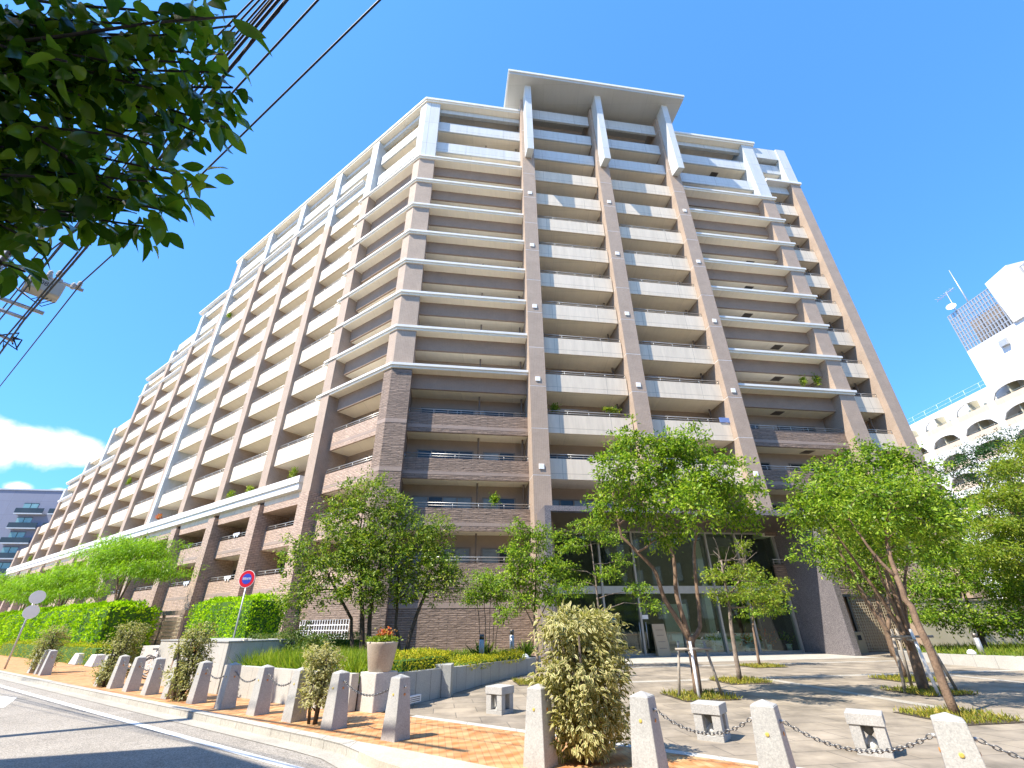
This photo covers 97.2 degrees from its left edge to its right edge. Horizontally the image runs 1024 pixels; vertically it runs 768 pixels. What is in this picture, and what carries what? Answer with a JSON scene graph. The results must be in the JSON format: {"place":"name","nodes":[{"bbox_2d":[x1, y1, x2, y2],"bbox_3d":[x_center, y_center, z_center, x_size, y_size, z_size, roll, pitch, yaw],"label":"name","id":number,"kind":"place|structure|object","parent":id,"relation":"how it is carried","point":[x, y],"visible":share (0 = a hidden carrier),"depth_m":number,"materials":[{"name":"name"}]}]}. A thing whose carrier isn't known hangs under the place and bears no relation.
{"place":"outdoors","nodes":[
{"label":"outdoors","id":0,"kind":"place"},
{"bbox_2d":[0,655,148,679],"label":"pavement","id":1,"kind":"structure","parent":0,"point":[64,665],"depth_m":21.92,"materials":[{"name":"brown brick"}]},
{"bbox_2d":[0,638,111,665],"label":"hedge","id":2,"kind":"object","parent":1,"relation":"on","point":[22,649],"visible":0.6,"depth_m":25.09,"materials":[{"name":"green plant"}]},
{"bbox_2d":[0,598,162,656],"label":"tall hedge","id":3,"kind":"object","parent":1,"relation":"on","point":[92,622],"visible":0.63,"depth_m":27.31,"materials":[{"name":"green plant"}]},
{"bbox_2d":[57,530,207,600],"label":"feathery tree","id":4,"kind":"object","parent":1,"relation":"on","point":[112,557],"visible":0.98,"depth_m":29.66,"materials":[{"name":"green plant"}]},
{"bbox_2d":[156,638,294,693],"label":"planter wall","id":5,"kind":"structure","parent":1,"relation":"on","point":[231,648],"depth_m":13.10,"materials":[{"name":"concrete"}]},
{"bbox_2d":[182,592,287,638],"bbox_3d":[-12.555,11.049,20.172,6.174,3.087,2.233,-19,-33,31],"label":"tall hedge","id":6,"kind":"object","parent":5,"relation":"in","point":[256,615],"visible":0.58,"depth_m":19.29,"materials":[{"name":"green plant"}]},
{"bbox_2d":[233,570,254,637],"bbox_3d":[-10.104,8.735,16.580,0.620,3.530,0.076,-2,-28,3],"label":"road sign","id":7,"kind":"object","parent":1,"relation":"on","point":[246,578],"visible":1,"depth_m":17.18,"materials":[{"name":"metal"}]},
{"bbox_2d":[0,679,336,767],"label":"road","id":8,"kind":"structure","parent":0,"point":[36,732],"depth_m":7.72,"materials":[{"name":"grey asphalt"}]},
{"bbox_2d":[0,204,83,350],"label":"utility pole","id":9,"kind":"object","parent":8,"relation":"on","point":[55,293],"visible":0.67,"depth_m":11.28,"materials":[{"name":"metal"}]},
{"bbox_2d":[0,0,273,319],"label":"overhead cable","id":10,"kind":"object","parent":9,"relation":"attached to","point":[270,2],"visible":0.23,"depth_m":4.98,"materials":[{"name":"black rubber"}]},
{"bbox_2d":[0,0,280,344],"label":"overhead cable","id":11,"kind":"object","parent":9,"relation":"attached to","point":[256,25],"visible":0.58,"depth_m":5.12,"materials":[{"name":"black rubber"}]},
{"bbox_2d":[0,0,288,353],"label":"overhead cable","id":12,"kind":"object","parent":9,"relation":"attached to","point":[275,13],"visible":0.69,"depth_m":4.82,"materials":[{"name":"black rubber"}]},
{"bbox_2d":[0,0,318,312],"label":"overhead cable","id":13,"kind":"object","parent":9,"relation":"attached to","point":[272,48],"visible":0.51,"depth_m":6.75,"materials":[{"name":"black rubber"}]},
{"bbox_2d":[0,0,380,385],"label":"overhead cable","id":14,"kind":"object","parent":9,"relation":"attached to","point":[301,76],"visible":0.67,"depth_m":7.55,"materials":[{"name":"black rubber"}]},
{"bbox_2d":[0,685,302,767],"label":"lane line","id":15,"kind":"object","parent":8,"relation":"on","point":[247,754],"depth_m":8.14,"materials":[{"name":"paint"}]},
{"bbox_2d":[0,676,367,767],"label":"gutter","id":16,"kind":"object","parent":8,"relation":"on","point":[337,760],"visible":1,"depth_m":8.39,"materials":[{"name":"concrete"}]},
{"bbox_2d":[0,670,496,767],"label":"kerb","id":17,"kind":"structure","parent":8,"relation":"on","point":[369,755],"depth_m":7.59,"materials":[{"name":"concrete"}]},
{"bbox_2d":[0,659,758,767],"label":"pavement","id":18,"kind":"structure","parent":0,"point":[497,748],"depth_m":7.44,"materials":[{"name":"orange brick"}]},
{"bbox_2d":[4,590,45,668],"bbox_3d":[-23.357,11.694,21.586,0.192,3.320,0.600,-19,-33,31],"label":"road sign","id":19,"kind":"object","parent":18,"relation":"on","point":[33,610],"visible":0.96,"depth_m":21.93,"materials":[{"name":"metal"}]},
{"bbox_2d":[23,624,72,670],"bbox_3d":[-19.447,11.117,18.978,1.537,1.816,1.203,-1,-28,0],"label":"variegated shrub","id":20,"kind":"object","parent":18,"relation":"on","point":[53,643],"visible":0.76,"depth_m":18.95,"materials":[{"name":"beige plant"}]},
{"bbox_2d":[38,650,57,675],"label":"granite bollard","id":21,"kind":"object","parent":18,"relation":"on","point":[47,666],"visible":0.99,"depth_m":17.93,"materials":[{"name":"stone"}]},
{"bbox_2d":[106,655,129,688],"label":"granite bollard","id":22,"kind":"object","parent":18,"relation":"on","point":[117,678],"visible":0.99,"depth_m":13.83,"materials":[{"name":"stone"}]},
{"bbox_2d":[85,619,152,686],"bbox_3d":[-12.487,8.673,14.527,1.412,1.957,1.210,-1,-28,0],"label":"variegated shrub","id":23,"kind":"object","parent":18,"relation":"on","point":[120,648],"visible":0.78,"depth_m":14.50,"materials":[{"name":"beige plant"}]},
{"bbox_2d":[122,656,146,691],"bbox_3d":[-11.039,8.492,13.258,0.329,0.885,0.329,-19,-33,31],"label":"granite bollard","id":24,"kind":"object","parent":18,"relation":"on","point":[133,680],"visible":1,"depth_m":13.15,"materials":[{"name":"stone"}]},
{"bbox_2d":[140,657,165,695],"bbox_3d":[-9.910,8.094,12.533,0.329,0.885,0.329,-19,-33,31],"label":"granite bollard","id":25,"kind":"object","parent":18,"relation":"on","point":[152,684],"visible":0.99,"depth_m":12.42,"materials":[{"name":"stone"}]},
{"bbox_2d":[159,620,223,701],"bbox_3d":[-8.272,7.214,11.727,1.274,1.944,1.214,-1,-28,0],"label":"variegated shrub","id":26,"kind":"object","parent":18,"relation":"on","point":[186,650],"visible":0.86,"depth_m":11.59,"materials":[{"name":"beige plant"}]},
{"bbox_2d":[186,660,212,703],"bbox_3d":[-7.602,7.280,11.053,0.329,0.885,0.329,-19,-33,31],"label":"granite bollard","id":27,"kind":"object","parent":18,"relation":"on","point":[198,692],"visible":0.99,"depth_m":10.94,"materials":[{"name":"stone"}]},
{"bbox_2d":[213,662,241,709],"bbox_3d":[-6.440,6.870,10.307,0.329,0.885,0.329,-19,-33,31],"label":"granite bollard","id":28,"kind":"object","parent":18,"relation":"on","point":[227,694],"visible":1,"depth_m":10.20,"materials":[{"name":"stone"}]},
{"bbox_2d":[245,665,274,715],"bbox_3d":[-5.286,6.463,9.567,0.329,0.885,0.329,-19,-33,31],"label":"granite bollard","id":29,"kind":"object","parent":18,"relation":"on","point":[259,701],"visible":1,"depth_m":9.46,"materials":[{"name":"stone"}]},
{"bbox_2d":[281,667,308,722],"bbox_3d":[-4.197,6.079,8.868,0.329,0.885,0.329,-19,-33,31],"label":"granite bollard","id":30,"kind":"object","parent":18,"relation":"on","point":[291,713],"visible":0.78,"depth_m":8.72,"materials":[{"name":"stone"}]},
{"bbox_2d":[296,640,346,724],"bbox_3d":[-3.664,5.721,8.698,0.963,1.373,0.968,-1,-28,0],"label":"variegated shrub","id":31,"kind":"object","parent":18,"relation":"on","point":[323,661],"visible":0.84,"depth_m":8.58,"materials":[{"name":"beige plant"}]},
{"bbox_2d":[320,670,349,730],"bbox_3d":[-3.172,5.718,8.211,0.329,0.885,0.329,-19,-33,31],"label":"granite bollard","id":32,"kind":"object","parent":18,"relation":"on","point":[335,714],"visible":1,"depth_m":8.10,"materials":[{"name":"stone"}]},
{"bbox_2d":[381,674,409,742],"bbox_3d":[-1.857,5.254,7.367,0.329,0.885,0.329,-19,-33,31],"label":"granite bollard","id":33,"kind":"object","parent":18,"relation":"on","point":[396,725],"visible":1,"depth_m":7.25,"materials":[{"name":"grey stone"}]},
{"bbox_2d":[523,684,557,767],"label":"granite bollard","id":34,"kind":"object","parent":18,"relation":"on","point":[539,751],"visible":0.98,"depth_m":5.82,"materials":[{"name":"stone"}]},
{"bbox_2d":[525,599,639,765],"bbox_3d":[1.010,4.105,6.285,1.664,2.011,1.273,-1,-28,0],"label":"variegated shrub","id":35,"kind":"object","parent":18,"relation":"on","point":[589,732],"visible":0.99,"depth_m":6.08,"materials":[{"name":"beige plant"}]},
{"bbox_2d":[629,691,668,767],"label":"granite bollard","id":36,"kind":"object","parent":18,"relation":"on","point":[648,747],"visible":1,"depth_m":5.12,"materials":[{"name":"stone"}]},
{"bbox_2d":[750,699,795,767],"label":"granite bollard","id":37,"kind":"object","parent":18,"relation":"on","point":[773,748],"visible":1,"depth_m":4.48,"materials":[{"name":"stone"}]},
{"bbox_2d":[783,720,932,753],"bbox_3d":[3.201,3.312,4.206,1.181,0.204,0.041,-19,-33,31],"label":"chain","id":38,"kind":"object","parent":37,"relation":"hanging from","point":[872,751],"visible":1,"depth_m":4.13,"materials":[{"name":"metal"}]},
{"bbox_2d":[930,712,986,767],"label":"granite bollard","id":39,"kind":"object","parent":18,"relation":"on","point":[956,740],"visible":1,"depth_m":3.78,"materials":[{"name":"stone"}]},
{"bbox_2d":[0,0,1023,489],"label":"sky","id":40,"kind":"structure","parent":0,"point":[899,123],"materials":[{"name":"blue"}]},
{"bbox_2d":[383,649,1023,767],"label":"plaza","id":41,"kind":"structure","parent":0,"point":[815,712],"depth_m":9.50,"materials":[{"name":"stone"}]},
{"bbox_2d":[218,656,540,712],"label":"planter wall","id":42,"kind":"structure","parent":41,"relation":"on","point":[445,680],"depth_m":11.03,"materials":[{"name":"concrete"}]},
{"bbox_2d":[367,641,397,671],"bbox_3d":[-2.927,6.095,10.104,0.690,0.570,0.690,-1,-28,0],"label":"flower pot","id":43,"kind":"object","parent":42,"relation":"on","point":[380,656],"visible":0.92,"depth_m":9.90,"materials":[{"name":"stone"}]},
{"bbox_2d":[360,626,402,641],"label":"flowering plant","id":44,"kind":"object","parent":43,"relation":"in","point":[382,635],"visible":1,"depth_m":10.22,"materials":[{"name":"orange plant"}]},
{"bbox_2d":[0,69,986,662],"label":"apartment building","id":45,"kind":"structure","parent":41,"relation":"on","point":[432,305],"depth_m":34.78,"materials":[{"name":"brown paint"}]},
{"bbox_2d":[408,547,470,562],"bbox_3d":[-4.186,10.374,25.713,3.590,2.050,0.090,3,-28,-8],"label":"window","id":46,"kind":"structure","parent":45,"relation":"in","point":[460,550],"depth_m":26.16,"materials":[{"name":"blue glass"}]},
{"bbox_2d":[412,495,471,507],"bbox_3d":[-4.217,7.769,27.096,3.590,2.050,0.090,3,-28,-8],"label":"window","id":47,"kind":"structure","parent":45,"relation":"in","point":[452,499],"depth_m":27.41,"materials":[{"name":"blue glass"}]},
{"bbox_2d":[416,449,473,458],"bbox_3d":[-4.249,5.163,28.478,3.590,2.050,0.090,3,-28,-8],"label":"window","id":48,"kind":"structure","parent":45,"relation":"in","point":[419,451],"depth_m":28.82,"materials":[{"name":"blue glass"}]},
{"bbox_2d":[481,548,513,562],"bbox_3d":[-0.772,10.515,26.194,2.090,1.900,0.090,3,-28,-8],"label":"window","id":49,"kind":"structure","parent":45,"relation":"in","point":[485,552],"depth_m":26.40,"materials":[{"name":"grey glass"}]},
{"bbox_2d":[482,497,515,508],"bbox_3d":[-0.803,7.909,27.577,2.090,1.900,0.090,3,-28,-8],"label":"window","id":50,"kind":"structure","parent":45,"relation":"in","point":[484,499],"depth_m":27.85,"materials":[{"name":"grey glass"}]},
{"bbox_2d":[552,499,600,532],"bbox_3d":[3.909,8.240,28.169,3.690,2.050,0.090,3,-28,-8],"label":"glass railing","id":51,"kind":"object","parent":45,"relation":"in","point":[560,502],"depth_m":28.51,"materials":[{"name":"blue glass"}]},
{"bbox_2d":[669,634,704,652],"bbox_3d":[10.158,15.126,26.332,1.660,0.950,0.950,3,-28,-8],"label":"armchair","id":52,"kind":"object","parent":45,"relation":"on","point":[675,638],"visible":0.55,"depth_m":26.30,"materials":[{"name":"white fabric"}]},
{"bbox_2d":[702,633,738,651],"bbox_3d":[12.236,15.247,26.607,1.660,0.950,0.950,3,-28,-8],"label":"armchair","id":53,"kind":"object","parent":45,"relation":"on","point":[717,643],"visible":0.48,"depth_m":26.50,"materials":[{"name":"white fabric"}]},
{"bbox_2d":[485,684,513,714],"bbox_3d":[-0.252,6.490,9.294,0.430,0.475,0.430,-19,-33,31],"label":"stone stool","id":54,"kind":"object","parent":41,"relation":"on","point":[499,699],"visible":1,"depth_m":9.21,"materials":[{"name":"grey stone"}]},
{"bbox_2d":[548,516,668,616],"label":"slender tree","id":55,"kind":"object","parent":41,"relation":"on","point":[605,540],"visible":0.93,"depth_m":19.21,"materials":[{"name":"green plant"}]},
{"bbox_2d":[660,687,742,701],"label":"pit grass","id":56,"kind":"structure","parent":41,"relation":"on","point":[709,693],"depth_m":10.64,"materials":[{"name":"green plant"}]},
{"bbox_2d":[580,414,781,695],"bbox_3d":[4.495,3.838,11.331,5.459,6.958,3.386,-1,-28,0],"label":"broadleaf tree","id":57,"kind":"object","parent":56,"relation":"on","point":[708,486],"visible":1,"depth_m":11.69,"materials":[{"name":"green plant"}]},
{"bbox_2d":[675,641,723,699],"bbox_3d":[4.392,6.976,11.057,0.926,1.202,0.916,11,-30,-21],"label":"tree stake","id":58,"kind":"object","parent":56,"relation":"on","point":[678,649],"visible":0.71,"depth_m":10.92,"materials":[{"name":"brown wood"}]},
{"bbox_2d":[690,700,730,742],"bbox_3d":[3.114,5.263,7.059,0.430,0.475,0.430,-19,-33,31],"label":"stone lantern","id":59,"kind":"object","parent":41,"relation":"on","point":[709,715],"visible":0.85,"depth_m":6.97,"materials":[{"name":"grey stone"}]},
{"bbox_2d":[707,674,772,684],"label":"pit grass","id":60,"kind":"structure","parent":41,"relation":"on","point":[742,680],"depth_m":13.25,"materials":[{"name":"green plant"}]},
{"bbox_2d":[692,536,797,679],"bbox_3d":[7.554,6.901,14.375,3.347,4.335,1.861,-1,-28,0],"label":"slender tree","id":61,"kind":"object","parent":60,"relation":"on","point":[745,572],"visible":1,"depth_m":14.53,"materials":[{"name":"green plant"}]},
{"bbox_2d":[604,652,880,663],"bbox_3d":[9.364,13.542,22.325,15.600,0.001,4.700,3,-28,-8],"label":"paving band","id":62,"kind":"object","parent":41,"relation":"on","point":[723,657],"visible":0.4,"depth_m":22.19,"materials":[{"name":"concrete"}]},
{"bbox_2d":[651,624,670,655],"bbox_3d":[7.996,13.706,24.201,0.700,1.494,0.420,3,-28,-8],"label":"sign stand","id":63,"kind":"object","parent":62,"relation":"on","point":[661,643],"visible":0.96,"depth_m":24.16,"materials":[{"name":"grey metal"}]},
{"bbox_2d":[629,670,1020,682],"bbox_3d":[17.553,9.826,15.509,31.000,0.001,0.400,3,-28,-8],"label":"paving band","id":64,"kind":"object","parent":41,"relation":"on","point":[826,676],"depth_m":14.53,"materials":[{"name":"concrete"}]},
{"bbox_2d":[844,708,893,758],"bbox_3d":[4.908,4.786,6.202,0.430,0.475,0.430,-19,-33,31],"label":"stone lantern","id":65,"kind":"object","parent":41,"relation":"on","point":[860,722],"visible":0.91,"depth_m":6.10,"materials":[{"name":"grey stone"}]},
{"bbox_2d":[814,515,929,655],"bbox_3d":[17.814,9.432,22.071,5.304,6.662,3.207,-1,-28,0],"label":"dense tree","id":66,"kind":"object","parent":41,"relation":"on","point":[871,572],"visible":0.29,"depth_m":21.86,"materials":[{"name":"green plant"}]},
{"bbox_2d":[842,594,905,650],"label":"entry gate","id":67,"kind":"structure","parent":41,"relation":"on","point":[851,611],"depth_m":25.75,"materials":[{"name":"brown metal"}]},
{"bbox_2d":[767,679,1023,720],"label":"paving band","id":68,"kind":"object","parent":41,"relation":"on","point":[885,698],"visible":0.67,"depth_m":10.87,"materials":[{"name":"concrete"}]},
{"bbox_2d":[872,677,948,682],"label":"tree pit soil","id":69,"kind":"object","parent":41,"relation":"on","point":[899,680],"visible":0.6,"depth_m":13.23,"materials":[{"name":"brown soil"}]},
{"bbox_2d":[784,481,939,677],"bbox_3d":[11.783,6.026,14.787,5.043,6.190,2.303,3,-28,-7],"label":"broadleaf tree","id":70,"kind":"object","parent":69,"relation":"on","point":[886,628],"visible":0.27,"depth_m":14.82,"materials":[{"name":"green plant"}]},
{"bbox_2d":[880,684,977,696],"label":"pit grass","id":71,"kind":"structure","parent":41,"relation":"on","point":[910,689],"depth_m":10.86,"materials":[{"name":"green plant"}]},
{"bbox_2d":[771,433,984,690],"bbox_3d":[9.317,4.062,11.165,5.240,6.315,3.502,14,-31,-26],"label":"broadleaf tree","id":72,"kind":"object","parent":71,"relation":"on","point":[900,619],"visible":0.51,"depth_m":11.76,"materials":[{"name":"green plant"}]},
{"bbox_2d":[890,629,958,695],"bbox_3d":[10.079,6.960,11.370,1.074,1.402,1.046,13,-31,-23],"label":"tree stake","id":73,"kind":"object","parent":71,"relation":"on","point":[899,638],"visible":0.71,"depth_m":11.26,"materials":[{"name":"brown wood"}]},
{"bbox_2d":[893,703,1023,724],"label":"pit grass","id":74,"kind":"structure","parent":41,"relation":"on","point":[968,712],"depth_m":8.21,"materials":[{"name":"green plant"}]},
{"bbox_2d":[803,464,992,716],"bbox_3d":[8.825,4.096,9.706,3.935,4.885,1.960,-1,-28,0],"label":"broadleaf tree","id":75,"kind":"object","parent":74,"relation":"on","point":[893,498],"visible":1,"depth_m":10.09,"materials":[{"name":"green plant"}]},
{"bbox_2d":[898,649,1023,670],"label":"planter wall","id":76,"kind":"structure","parent":41,"relation":"on","point":[1001,662],"depth_m":16.50,"materials":[{"name":"concrete"}]},
{"bbox_2d":[909,598,1023,645],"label":"garden wall","id":77,"kind":"structure","parent":41,"relation":"on","point":[942,637],"depth_m":25.14,"materials":[{"name":"beige concrete"}]},
{"label":"tree pit soil","id":78,"kind":"structure","parent":41,"relation":"on","visible":0},
{"bbox_2d":[729,576,797,664],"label":"slender tree","id":79,"kind":"object","parent":78,"relation":"on","point":[753,614],"visible":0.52,"depth_m":18.65,"materials":[{"name":"green plant"}]},
{"label":"tree pit soil","id":80,"kind":"structure","parent":41,"relation":"on","visible":0},
{"bbox_2d":[488,516,577,675],"bbox_3d":[0.691,6.895,14.889,2.975,4.968,1.888,-1,-28,0],"label":"slender tree","id":81,"kind":"object","parent":80,"relation":"on","point":[548,565],"visible":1,"depth_m":15.03,"materials":[{"name":"green plant"}]},
{"label":"ground","id":82,"kind":"structure","parent":0,"visible":0},
{"bbox_2d":[0,488,63,575],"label":"dark building","id":83,"kind":"structure","parent":82,"relation":"on","point":[25,514],"depth_m":99.47,"materials":[{"name":"concrete"}]},
{"bbox_2d":[0,571,73,609],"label":"feathery tree","id":84,"kind":"object","parent":82,"relation":"on","point":[18,595],"visible":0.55,"depth_m":40.25,"materials":[{"name":"green plant"}]},
{"bbox_2d":[16,559,114,606],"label":"feathery tree","id":85,"kind":"object","parent":82,"relation":"on","point":[72,585],"visible":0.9,"depth_m":34.92,"materials":[{"name":"green plant"}]},
{"bbox_2d":[145,610,188,644],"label":"lattice gate","id":86,"kind":"structure","parent":82,"relation":"on","point":[159,633],"depth_m":28.12,"materials":[{"name":"brown metal"}]},
{"bbox_2d":[355,652,534,710],"bbox_3d":[-6.071,11.802,19.101,12.088,0.490,20.747,19,-34,-33],"label":"planting bed","id":87,"kind":"object","parent":82,"relation":"on","point":[358,688],"visible":0.02,"depth_m":9.76,"materials":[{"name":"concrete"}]},
{"bbox_2d":[272,610,318,650],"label":"leafy bush","id":88,"kind":"object","parent":87,"relation":"on","point":[298,634],"visible":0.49,"depth_m":14.25,"materials":[{"name":"green plant"}]},
{"bbox_2d":[249,631,366,650],"bbox_3d":[-7.394,9.505,16.292,4.539,1.045,1.398,-5,-28,7],"label":"clipped hedge","id":89,"kind":"object","parent":87,"relation":"on","point":[340,641],"visible":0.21,"depth_m":15.97,"materials":[{"name":"green plant"}]},
{"bbox_2d":[287,627,335,651],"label":"leafy bush","id":90,"kind":"object","parent":87,"relation":"on","point":[319,642],"visible":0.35,"depth_m":13.40,"materials":[{"name":"green plant"}]},
{"bbox_2d":[228,644,410,681],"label":"tall grass","id":91,"kind":"structure","parent":87,"relation":"on","point":[356,661],"depth_m":11.66,"materials":[{"name":"green plant"}]},
{"bbox_2d":[260,464,420,650],"bbox_3d":[-5.819,6.181,16.294,5.311,6.833,3.361,-5,-28,9],"label":"broadleaf tree","id":92,"kind":"object","parent":87,"relation":"on","point":[352,547],"visible":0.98,"depth_m":15.89,"materials":[{"name":"green plant"}]},
{"bbox_2d":[391,646,454,671],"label":"golden hedge","id":93,"kind":"object","parent":87,"relation":"on","point":[417,663],"visible":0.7,"depth_m":11.22,"materials":[{"name":"yellow plant"}]},
{"bbox_2d":[388,509,471,657],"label":"broadleaf tree","id":94,"kind":"object","parent":87,"relation":"on","point":[432,559],"visible":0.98,"depth_m":15.78,"materials":[{"name":"green plant"}]},
{"bbox_2d":[365,647,531,665],"bbox_3d":[-5.838,10.248,17.084,12.304,0.360,10.105,-13,-30,21],"label":"ground cover","id":95,"kind":"object","parent":87,"relation":"on","point":[465,652],"visible":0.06,"depth_m":17.34,"materials":[{"name":"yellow plant"}]},
{"bbox_2d":[455,567,518,652],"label":"slender tree","id":96,"kind":"object","parent":87,"relation":"on","point":[486,584],"visible":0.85,"depth_m":17.46,"materials":[{"name":"green plant"}]},
{"bbox_2d":[448,647,525,669],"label":"golden hedge","id":97,"kind":"object","parent":87,"relation":"on","point":[491,657],"visible":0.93,"depth_m":14.23,"materials":[{"name":"yellow plant"}]},
{"bbox_2d":[410,715,801,767],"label":"border strip","id":98,"kind":"object","parent":82,"relation":"on","point":[629,745],"visible":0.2,"depth_m":6.39,"materials":[{"name":"stone"}]},
{"bbox_2d":[907,261,1023,597],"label":"white building","id":99,"kind":"structure","parent":82,"relation":"on","point":[996,354],"depth_m":62.75,"materials":[{"name":"concrete"}]},
{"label":"right bed","id":100,"kind":"structure","parent":0,"visible":0},
{"bbox_2d":[883,533,1023,648],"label":"dense tree","id":101,"kind":"object","parent":100,"relation":"on","point":[1001,623],"visible":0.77,"depth_m":20.59,"materials":[{"name":"green plant"}]},
{"bbox_2d":[904,640,1023,656],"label":"ground cover","id":102,"kind":"object","parent":100,"relation":"on","point":[1008,649],"visible":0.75,"depth_m":19.07,"materials":[{"name":"green plant"}]},
{"bbox_2d":[915,425,1023,615],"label":"conifer tree","id":103,"kind":"object","parent":100,"relation":"on","point":[980,452],"visible":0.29,"depth_m":27.08,"materials":[{"name":"green plant"}]},
{"bbox_2d":[958,435,1023,588],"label":"dense tree","id":104,"kind":"object","parent":100,"relation":"on","point":[1013,524],"visible":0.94,"depth_m":20.69,"materials":[{"name":"green plant"}]},
{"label":"far pavement","id":105,"kind":"structure","parent":0,"visible":0},
{"bbox_2d":[0,0,271,298],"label":"evergreen tree","id":106,"kind":"object","parent":105,"relation":"on","point":[62,59],"visible":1,"depth_m":1.74,"materials":[{"name":"green plant"}]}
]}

